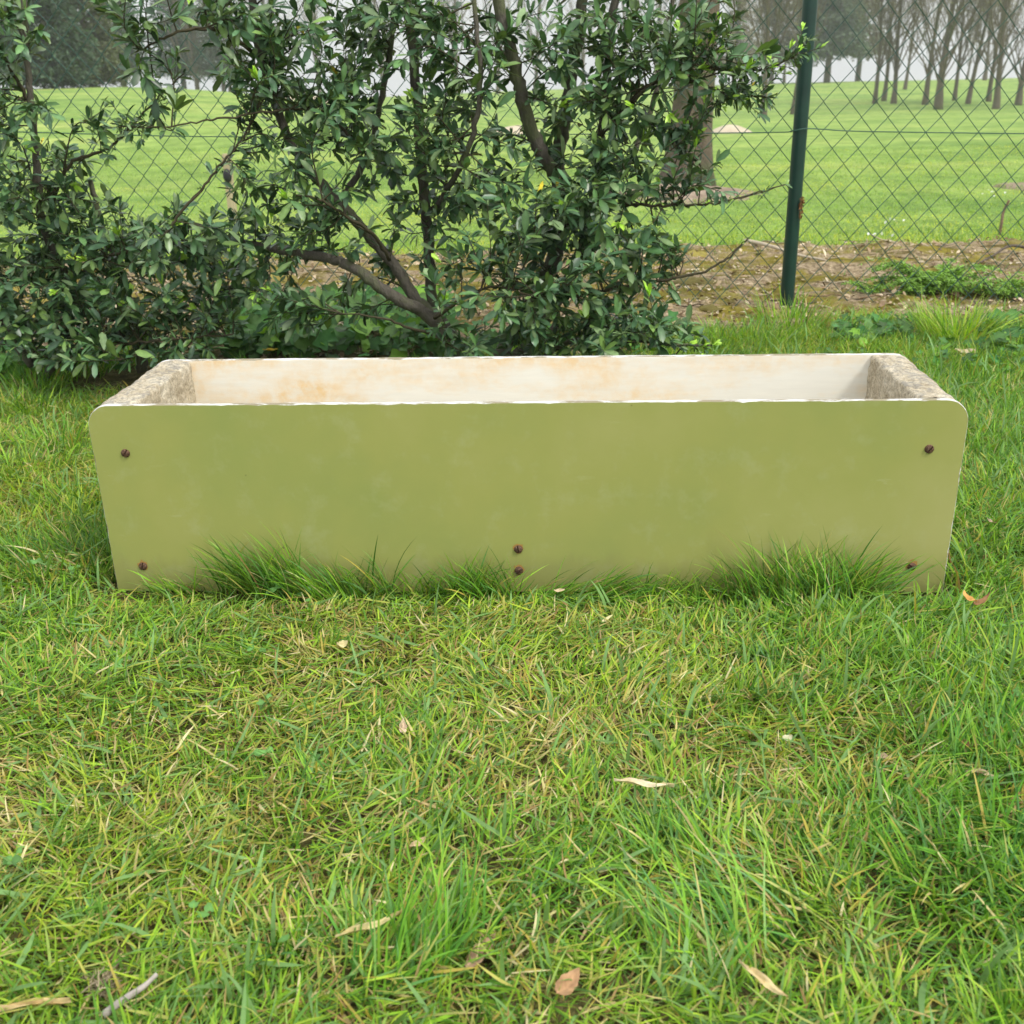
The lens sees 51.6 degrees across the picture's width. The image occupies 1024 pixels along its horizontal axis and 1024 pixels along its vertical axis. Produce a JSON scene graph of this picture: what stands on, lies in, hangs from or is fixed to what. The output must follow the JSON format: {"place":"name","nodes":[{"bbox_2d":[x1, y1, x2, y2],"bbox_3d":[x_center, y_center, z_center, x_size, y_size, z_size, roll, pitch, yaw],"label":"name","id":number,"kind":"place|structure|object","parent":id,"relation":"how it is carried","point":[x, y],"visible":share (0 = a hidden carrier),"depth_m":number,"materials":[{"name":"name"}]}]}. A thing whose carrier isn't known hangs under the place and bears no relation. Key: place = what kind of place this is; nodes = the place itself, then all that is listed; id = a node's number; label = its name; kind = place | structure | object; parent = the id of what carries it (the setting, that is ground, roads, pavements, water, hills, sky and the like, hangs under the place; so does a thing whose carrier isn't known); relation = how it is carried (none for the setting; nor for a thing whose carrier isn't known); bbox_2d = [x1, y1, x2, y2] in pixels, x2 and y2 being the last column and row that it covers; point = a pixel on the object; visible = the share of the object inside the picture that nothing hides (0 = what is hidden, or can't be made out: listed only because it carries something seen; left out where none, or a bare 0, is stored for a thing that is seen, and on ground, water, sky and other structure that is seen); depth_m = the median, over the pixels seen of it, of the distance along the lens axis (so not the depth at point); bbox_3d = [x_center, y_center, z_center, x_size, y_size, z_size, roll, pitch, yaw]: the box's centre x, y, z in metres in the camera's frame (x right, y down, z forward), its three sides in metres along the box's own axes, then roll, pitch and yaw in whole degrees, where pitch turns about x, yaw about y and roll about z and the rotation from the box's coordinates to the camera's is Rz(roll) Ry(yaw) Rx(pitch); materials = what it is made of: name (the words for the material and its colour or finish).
{"place":"outdoors","nodes":[
{"label":"outdoors","id":0,"kind":"place"},
{"bbox_2d":[0,78,1023,260],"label":"fairway","id":1,"kind":"structure","parent":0,"point":[927,117],"depth_m":8.69,"materials":[{"name":"green plant"}]},
{"bbox_2d":[0,0,48,88],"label":"evergreen tree","id":2,"kind":"object","parent":1,"relation":"on","point":[2,26],"visible":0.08,"depth_m":26.93,"materials":[{"name":"plant"}]},
{"bbox_2d":[0,0,107,88],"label":"evergreen tree","id":3,"kind":"object","parent":1,"relation":"on","point":[54,69],"visible":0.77,"depth_m":24.39,"materials":[{"name":"green plant"}]},
{"bbox_2d":[51,0,131,87],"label":"evergreen tree","id":4,"kind":"object","parent":1,"relation":"on","point":[107,70],"visible":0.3,"depth_m":26.32,"materials":[{"name":"green plant"}]},
{"bbox_2d":[85,1,161,86],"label":"evergreen tree","id":5,"kind":"object","parent":1,"relation":"on","point":[132,57],"visible":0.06,"depth_m":45.42,"materials":[{"name":"green plant"}]},
{"bbox_2d":[144,0,210,88],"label":"evergreen tree","id":6,"kind":"object","parent":1,"relation":"on","point":[180,39],"visible":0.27,"depth_m":48.57,"materials":[{"name":"plant"}]},
{"bbox_2d":[155,0,246,89],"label":"spring tree","id":7,"kind":"object","parent":1,"relation":"on","point":[194,68],"visible":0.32,"depth_m":45.74,"materials":[{"name":"plant"}]},
{"bbox_2d":[185,0,255,91],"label":"evergreen tree","id":8,"kind":"object","parent":1,"relation":"on","point":[212,56],"visible":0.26,"depth_m":45.51,"materials":[{"name":"green plant"}]},
{"bbox_2d":[197,0,248,91],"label":"spring tree","id":9,"kind":"object","parent":1,"relation":"on","point":[223,39],"visible":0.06,"depth_m":45.39,"materials":[{"name":"plant"}]},
{"bbox_2d":[222,154,236,222],"bbox_3d":[-1.251,-1.415,4.699,0.038,0.332,0.048,-1,22,0],"label":"wooden stake","id":10,"kind":"object","parent":1,"relation":"on","point":[228,177],"visible":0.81,"depth_m":4.68,"materials":[{"name":"brown wood"}]},
{"bbox_2d":[239,0,300,67],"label":"spring tree","id":11,"kind":"object","parent":1,"relation":"on","point":[262,2],"visible":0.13,"depth_m":49.30,"materials":[{"name":"plant"}]},
{"bbox_2d":[288,0,337,92],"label":"spring tree","id":12,"kind":"object","parent":1,"relation":"on","point":[314,16],"visible":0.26,"depth_m":46.97,"materials":[{"name":"plant"}]},
{"bbox_2d":[348,0,424,79],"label":"spring tree","id":13,"kind":"object","parent":1,"relation":"on","point":[375,5],"visible":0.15,"depth_m":53.09,"materials":[{"name":"plant"}]},
{"bbox_2d":[428,0,478,92],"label":"spring tree","id":14,"kind":"object","parent":1,"relation":"on","point":[457,14],"visible":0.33,"depth_m":54.34,"materials":[{"name":"plant"}]},
{"bbox_2d":[450,0,524,93],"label":"spring tree","id":15,"kind":"object","parent":1,"relation":"on","point":[497,88],"visible":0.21,"depth_m":51.46,"materials":[{"name":"plant"}]},
{"bbox_2d":[497,125,539,133],"bbox_3d":[0.143,-5.598,15.539,0.852,0.152,1.240,-1,22,0],"label":"sand bunker","id":16,"kind":"object","parent":1,"relation":"on","point":[515,128],"visible":0.27,"depth_m":15.27},
{"bbox_2d":[505,0,564,84],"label":"spring tree","id":17,"kind":"object","parent":1,"relation":"on","point":[537,32],"visible":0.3,"depth_m":58.10,"materials":[{"name":"plant"}]},
{"bbox_2d":[558,0,607,88],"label":"spring tree","id":18,"kind":"object","parent":1,"relation":"on","point":[583,55],"visible":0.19,"depth_m":54.95,"materials":[{"name":"plant"}]},
{"bbox_2d":[589,0,662,85],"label":"spring tree","id":19,"kind":"object","parent":1,"relation":"on","point":[624,14],"visible":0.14,"depth_m":59.74,"materials":[{"name":"plant"}]},
{"bbox_2d":[637,0,678,84],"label":"spring tree","id":20,"kind":"object","parent":1,"relation":"on","point":[660,20],"visible":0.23,"depth_m":54.26,"materials":[{"name":"grey plant"}]},
{"bbox_2d":[619,183,757,203],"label":"bare earth","id":21,"kind":"structure","parent":1,"relation":"on","point":[692,196],"depth_m":5.21,"materials":[{"name":"brown soil"}]},
{"bbox_2d":[656,0,719,185],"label":"old tree","id":22,"kind":"object","parent":21,"relation":"on","point":[706,163],"visible":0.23,"depth_m":5.52,"materials":[{"name":"brown plant"}]},
{"bbox_2d":[712,125,751,133],"bbox_3d":[3.258,-5.700,15.774,0.706,0.143,1.260,-1,22,0],"label":"sand bunker","id":23,"kind":"object","parent":1,"relation":"on","point":[729,128],"visible":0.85,"depth_m":15.55},
{"bbox_2d":[716,0,759,84],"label":"evergreen tree","id":24,"kind":"object","parent":1,"relation":"on","point":[744,17],"visible":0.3,"depth_m":54.36,"materials":[{"name":"green plant"}]},
{"bbox_2d":[720,0,764,84],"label":"spring tree","id":25,"kind":"object","parent":1,"relation":"on","point":[754,15],"visible":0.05,"depth_m":57.99,"materials":[{"name":"plant"}]},
{"bbox_2d":[737,0,800,116],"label":"spring tree","id":26,"kind":"object","parent":1,"relation":"on","point":[766,3],"visible":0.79,"depth_m":31.02,"materials":[{"name":"plant"}]},
{"bbox_2d":[742,2,800,81],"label":"spring tree","id":27,"kind":"object","parent":1,"relation":"on","point":[762,75],"visible":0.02,"depth_m":66.02,"materials":[{"name":"plant"}]},
{"bbox_2d":[745,0,799,83],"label":"evergreen tree","id":28,"kind":"object","parent":1,"relation":"on","point":[786,42],"visible":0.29,"depth_m":58.15,"materials":[{"name":"plant"}]},
{"bbox_2d":[770,0,798,82],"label":"spring tree","id":29,"kind":"object","parent":1,"relation":"on","point":[784,78],"visible":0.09,"depth_m":60.27,"materials":[{"name":"plant"}]},
{"bbox_2d":[780,2,825,66],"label":"evergreen tree","id":30,"kind":"object","parent":1,"relation":"on","point":[823,60],"visible":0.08,"depth_m":64.19,"materials":[{"name":"green plant"}]},
{"bbox_2d":[771,0,844,113],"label":"spring tree","id":31,"kind":"object","parent":1,"relation":"on","point":[794,94],"visible":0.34,"depth_m":32.45,"materials":[{"name":"brown plant"}]},
{"bbox_2d":[785,0,878,82],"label":"evergreen tree","id":32,"kind":"object","parent":1,"relation":"on","point":[842,36],"visible":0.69,"depth_m":55.74,"materials":[{"name":"green plant"}]},
{"bbox_2d":[833,0,899,80],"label":"tree","id":33,"kind":"object","parent":1,"relation":"on","point":[859,67],"visible":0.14,"depth_m":60.05,"materials":[{"name":"plant"}]},
{"bbox_2d":[852,0,917,103],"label":"spring tree","id":34,"kind":"object","parent":1,"relation":"on","point":[880,61],"visible":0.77,"depth_m":38.72,"materials":[{"name":"brown plant"}]},
{"bbox_2d":[863,0,936,100],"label":"spring tree","id":35,"kind":"object","parent":1,"relation":"on","point":[884,95],"visible":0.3,"depth_m":40.42,"materials":[{"name":"brown plant"}]},
{"bbox_2d":[877,0,944,89],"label":"spring tree","id":36,"kind":"object","parent":1,"relation":"on","point":[905,85],"visible":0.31,"depth_m":47.63,"materials":[{"name":"brown plant"}]},
{"bbox_2d":[872,0,960,103],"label":"spring tree","id":37,"kind":"object","parent":1,"relation":"on","point":[896,63],"visible":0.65,"depth_m":38.57,"materials":[{"name":"brown plant"}]},
{"bbox_2d":[867,189,1005,235],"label":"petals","id":38,"kind":"object","parent":1,"relation":"on","point":[903,219],"visible":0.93,"depth_m":4.06,"materials":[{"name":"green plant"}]},
{"bbox_2d":[906,0,992,109],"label":"spring tree","id":39,"kind":"object","parent":1,"relation":"on","point":[939,95],"visible":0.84,"depth_m":33.93,"materials":[{"name":"brown plant"}]},
{"bbox_2d":[890,0,1011,104],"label":"spring tree","id":40,"kind":"object","parent":1,"relation":"on","point":[928,70],"visible":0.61,"depth_m":37.38,"materials":[{"name":"brown plant"}]},
{"bbox_2d":[933,0,996,100],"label":"spring tree","id":41,"kind":"object","parent":1,"relation":"on","point":[960,63],"visible":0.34,"depth_m":39.80,"materials":[{"name":"plant"}]},
{"bbox_2d":[958,1,993,79],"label":"spring tree","id":42,"kind":"object","parent":1,"relation":"on","point":[969,65],"visible":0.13,"depth_m":57.07,"materials":[{"name":"plant"}]},
{"bbox_2d":[941,0,1023,108],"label":"spring tree","id":43,"kind":"object","parent":1,"relation":"on","point":[996,104],"visible":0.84,"depth_m":33.24,"materials":[{"name":"brown plant"}]},
{"bbox_2d":[959,0,1019,103],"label":"spring tree","id":44,"kind":"object","parent":1,"relation":"on","point":[972,80],"visible":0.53,"depth_m":37.52,"materials":[{"name":"brown plant"}]},
{"bbox_2d":[957,0,1023,101],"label":"spring tree","id":45,"kind":"object","parent":1,"relation":"on","point":[990,83],"visible":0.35,"depth_m":38.59,"materials":[{"name":"brown plant"}]},
{"bbox_2d":[967,0,1023,79],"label":"spring tree","id":46,"kind":"object","parent":1,"relation":"on","point":[985,75],"visible":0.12,"depth_m":53.38,"materials":[{"name":"plant"}]},
{"bbox_2d":[983,0,1023,104],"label":"spring tree","id":47,"kind":"object","parent":1,"relation":"on","point":[1019,98],"visible":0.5,"depth_m":36.48,"materials":[{"name":"plant"}]},
{"bbox_2d":[997,200,1009,238],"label":"upright twig","id":48,"kind":"object","parent":1,"relation":"on","point":[1002,220],"visible":0.7,"depth_m":3.82,"materials":[{"name":"brown wood"}]},
{"bbox_2d":[992,182,1023,190],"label":"bare earth","id":49,"kind":"structure","parent":1,"relation":"on","point":[1013,187],"depth_m":5.39,"materials":[{"name":"brown soil"}]},
{"bbox_2d":[0,280,1023,1023],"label":"lawn","id":50,"kind":"structure","parent":0,"point":[112,378],"depth_m":0.89,"materials":[{"name":"plant"}]},
{"bbox_2d":[0,354,33,378],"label":"lobed weed","id":51,"kind":"object","parent":50,"relation":"on","point":[3,358],"visible":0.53,"depth_m":2.22,"materials":[{"name":"green plant"}]},
{"bbox_2d":[0,997,70,1011],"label":"dry straw","id":52,"kind":"object","parent":50,"relation":"on","point":[54,1001],"visible":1,"depth_m":0.69,"materials":[{"name":"beige plant"}]},
{"bbox_2d":[79,960,127,1006],"bbox_3d":[-0.277,0.318,0.712,0.037,0.038,0.032,-1,22,0],"label":"dead grass clump","id":53,"kind":"object","parent":50,"relation":"on","point":[101,979],"visible":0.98,"depth_m":0.71,"materials":[{"name":"brown plant"}]},
{"bbox_2d":[103,973,157,1018],"bbox_3d":[-0.251,0.319,0.696,0.039,0.013,0.006,-19,28,-36],"label":"grey twig","id":54,"kind":"object","parent":50,"relation":"on","point":[141,987],"visible":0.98,"depth_m":0.69,"materials":[{"name":"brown wood"}]},
{"bbox_2d":[0,0,273,378],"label":"shrub","id":55,"kind":"object","parent":50,"relation":"on","point":[21,327],"visible":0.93,"depth_m":2.02,"materials":[{"name":"green plant"}]},
{"bbox_2d":[337,640,347,647],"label":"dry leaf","id":56,"kind":"object","parent":50,"relation":"on","point":[342,643],"visible":1,"depth_m":1.11,"materials":[{"name":"beige plant"}]},
{"bbox_2d":[335,910,400,937],"bbox_3d":[-0.099,0.287,0.739,0.052,0.005,0.005,-12,25,-25],"label":"dry leaf","id":57,"kind":"object","parent":50,"relation":"on","point":[365,926],"visible":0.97,"depth_m":0.74,"materials":[{"name":"beige plant"}]},
{"bbox_2d":[349,318,402,347],"bbox_3d":[-0.307,-0.411,2.427,0.142,0.073,0.175,8,24,22],"label":"lobed weed","id":58,"kind":"object","parent":50,"relation":"on","point":[369,327],"visible":0.14,"depth_m":2.40,"materials":[{"name":"green plant"}]},
{"bbox_2d":[399,718,406,733],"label":"dry leaf","id":59,"kind":"object","parent":50,"relation":"on","point":[403,725],"visible":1,"depth_m":0.98,"materials":[{"name":"beige plant"}]},
{"bbox_2d":[409,836,425,846],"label":"dry leaf","id":60,"kind":"object","parent":50,"relation":"on","point":[414,844],"visible":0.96,"depth_m":0.83,"materials":[{"name":"beige plant"}]},
{"bbox_2d":[83,0,828,356],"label":"shrub","id":61,"kind":"object","parent":50,"relation":"on","point":[545,292],"visible":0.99,"depth_m":1.89,"materials":[{"name":"green plant"}]},
{"bbox_2d":[465,933,494,966],"bbox_3d":[-0.022,0.303,0.730,0.012,0.007,0.036,14,27,33],"label":"dry leaf","id":62,"kind":"object","parent":50,"relation":"on","point":[473,956],"visible":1,"depth_m":0.73,"materials":[{"name":"brown plant"}]},
{"bbox_2d":[1,355,1021,957],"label":"clover","id":63,"kind":"object","parent":50,"relation":"on","point":[193,903],"visible":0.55,"depth_m":0.95,"materials":[{"name":"green plant"}]},
{"bbox_2d":[0,280,1023,376],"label":"ground ivy","id":64,"kind":"object","parent":50,"relation":"on","point":[255,342],"visible":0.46,"depth_m":2.33,"materials":[{"name":"green plant"}]},
{"bbox_2d":[88,353,967,592],"bbox_3d":[0.015,-0.054,1.334,1.004,0.240,0.217,0,22,3],"label":"planter trough","id":65,"kind":"object","parent":50,"relation":"on","point":[663,465],"visible":0.95,"depth_m":1.24,"materials":[{"name":"green laminate"}]},
{"bbox_2d":[555,967,579,994],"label":"dry leaf","id":66,"kind":"object","parent":50,"relation":"on","point":[567,987],"visible":1,"depth_m":0.70,"materials":[{"name":"brown plant"}]},
{"bbox_2d":[614,777,673,787],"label":"dry leaf","id":67,"kind":"object","parent":50,"relation":"on","point":[635,781],"visible":0.94,"depth_m":0.88,"materials":[{"name":"beige plant"}]},
{"bbox_2d":[739,959,787,997],"bbox_3d":[0.164,0.305,0.691,0.006,0.005,0.040,-20,29,-38],"label":"dry leaf","id":68,"kind":"object","parent":50,"relation":"on","point":[768,983],"visible":1,"depth_m":0.69,"materials":[{"name":"beige plant"}]},
{"bbox_2d":[782,735,792,740],"bbox_3d":[0.245,0.201,0.942,0.010,0.004,0.008,-1,22,0],"label":"pale bud","id":69,"kind":"object","parent":50,"relation":"on","point":[787,736],"visible":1,"depth_m":0.94,"materials":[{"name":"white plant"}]},
{"bbox_2d":[872,752,887,760],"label":"dry leaf","id":70,"kind":"object","parent":50,"relation":"on","point":[885,755],"visible":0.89,"depth_m":0.93,"materials":[{"name":"beige plant"}]},
{"bbox_2d":[891,698,926,723],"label":"dead grass clump","id":71,"kind":"object","parent":50,"relation":"on","point":[908,713],"visible":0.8,"depth_m":0.99,"materials":[{"name":"green plant"}]},
{"bbox_2d":[955,348,974,352],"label":"dry leaf","id":72,"kind":"object","parent":50,"relation":"on","point":[966,351],"visible":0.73,"depth_m":2.19,"materials":[{"name":"beige plant"}]},
{"bbox_2d":[962,737,974,746],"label":"dry leaf","id":73,"kind":"object","parent":50,"relation":"on","point":[967,743],"visible":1,"depth_m":0.94,"materials":[{"name":"brown plant"}]},
{"bbox_2d":[963,590,976,601],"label":"dry leaf","id":74,"kind":"object","parent":50,"relation":"on","point":[968,597],"visible":1,"depth_m":1.14,"materials":[{"name":"orange plant"}]},
{"bbox_2d":[965,768,995,776],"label":"dry leaf","id":75,"kind":"object","parent":50,"relation":"on","point":[980,771],"visible":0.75,"depth_m":0.90,"materials":[{"name":"beige plant"}]},
{"bbox_2d":[973,592,989,604],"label":"dry leaf","id":76,"kind":"object","parent":50,"relation":"on","point":[982,600],"visible":1,"depth_m":1.14,"materials":[{"name":"brown plant"}]},
{"bbox_2d":[0,144,1023,259],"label":"fairway grass","id":77,"kind":"structure","parent":0,"point":[895,237],"depth_m":4.75,"materials":[{"name":"green plant"}]},
{"bbox_2d":[0,0,1023,98],"label":"sky","id":78,"kind":"structure","parent":0,"point":[839,69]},
{"bbox_2d":[1,239,1023,347],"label":"soil strip","id":79,"kind":"object","parent":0,"point":[856,267],"visible":0.19,"depth_m":3.06,"materials":[{"name":"brown soil"}]},
{"bbox_2d":[0,0,1023,309],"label":"wire fence","id":80,"kind":"object","parent":79,"relation":"on","point":[804,86],"visible":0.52,"depth_m":2.55,"materials":[{"name":"green metal"}]},
{"bbox_2d":[799,197,804,218],"bbox_3d":[0.696,-0.730,2.544,0.016,0.056,0.018,5,23,14],"label":"dry seed head","id":81,"kind":"object","parent":80,"relation":"attached to","point":[802,202],"visible":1,"depth_m":2.54},
{"bbox_2d":[2,232,1023,323],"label":"moss","id":82,"kind":"object","parent":79,"relation":"on","point":[708,307],"visible":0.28,"depth_m":3.08,"materials":[{"name":"green plant"}]},
{"bbox_2d":[16,234,1023,358],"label":"leaf litter","id":83,"kind":"object","parent":79,"relation":"on","point":[885,293],"visible":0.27,"depth_m":2.97,"materials":[{"name":"brown plant"}]},
{"bbox_2d":[744,239,826,260],"bbox_3d":[0.855,-0.848,3.421,0.050,0.034,0.578,-6,23,-11],"label":"fallen stick","id":84,"kind":"object","parent":79,"relation":"on","point":[772,246],"visible":0.73,"depth_m":3.39,"materials":[{"name":"brown wood"}]},
{"bbox_2d":[841,275,897,294],"bbox_3d":[0.937,-0.587,2.770,0.135,0.053,0.156,9,25,23],"label":"feathery weed","id":85,"kind":"object","parent":79,"relation":"on","point":[867,287],"visible":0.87,"depth_m":2.77,"materials":[{"name":"green plant"}]},
{"bbox_2d":[861,256,1001,294],"bbox_3d":[1.099,-0.623,2.791,0.370,0.105,0.256,-1,22,0],"label":"feathery weed","id":86,"kind":"object","parent":79,"relation":"on","point":[918,279],"visible":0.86,"depth_m":2.75,"materials":[{"name":"green plant"}]},
{"bbox_2d":[952,269,1023,298],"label":"feathery weed","id":87,"kind":"object","parent":79,"relation":"on","point":[1006,289],"visible":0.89,"depth_m":2.71,"materials":[{"name":"green plant"}]},
{"bbox_2d":[977,244,1023,263],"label":"dark branch","id":88,"kind":"object","parent":79,"relation":"on","point":[1002,249],"visible":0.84,"depth_m":3.31,"materials":[{"name":"brown wood"}]}
]}

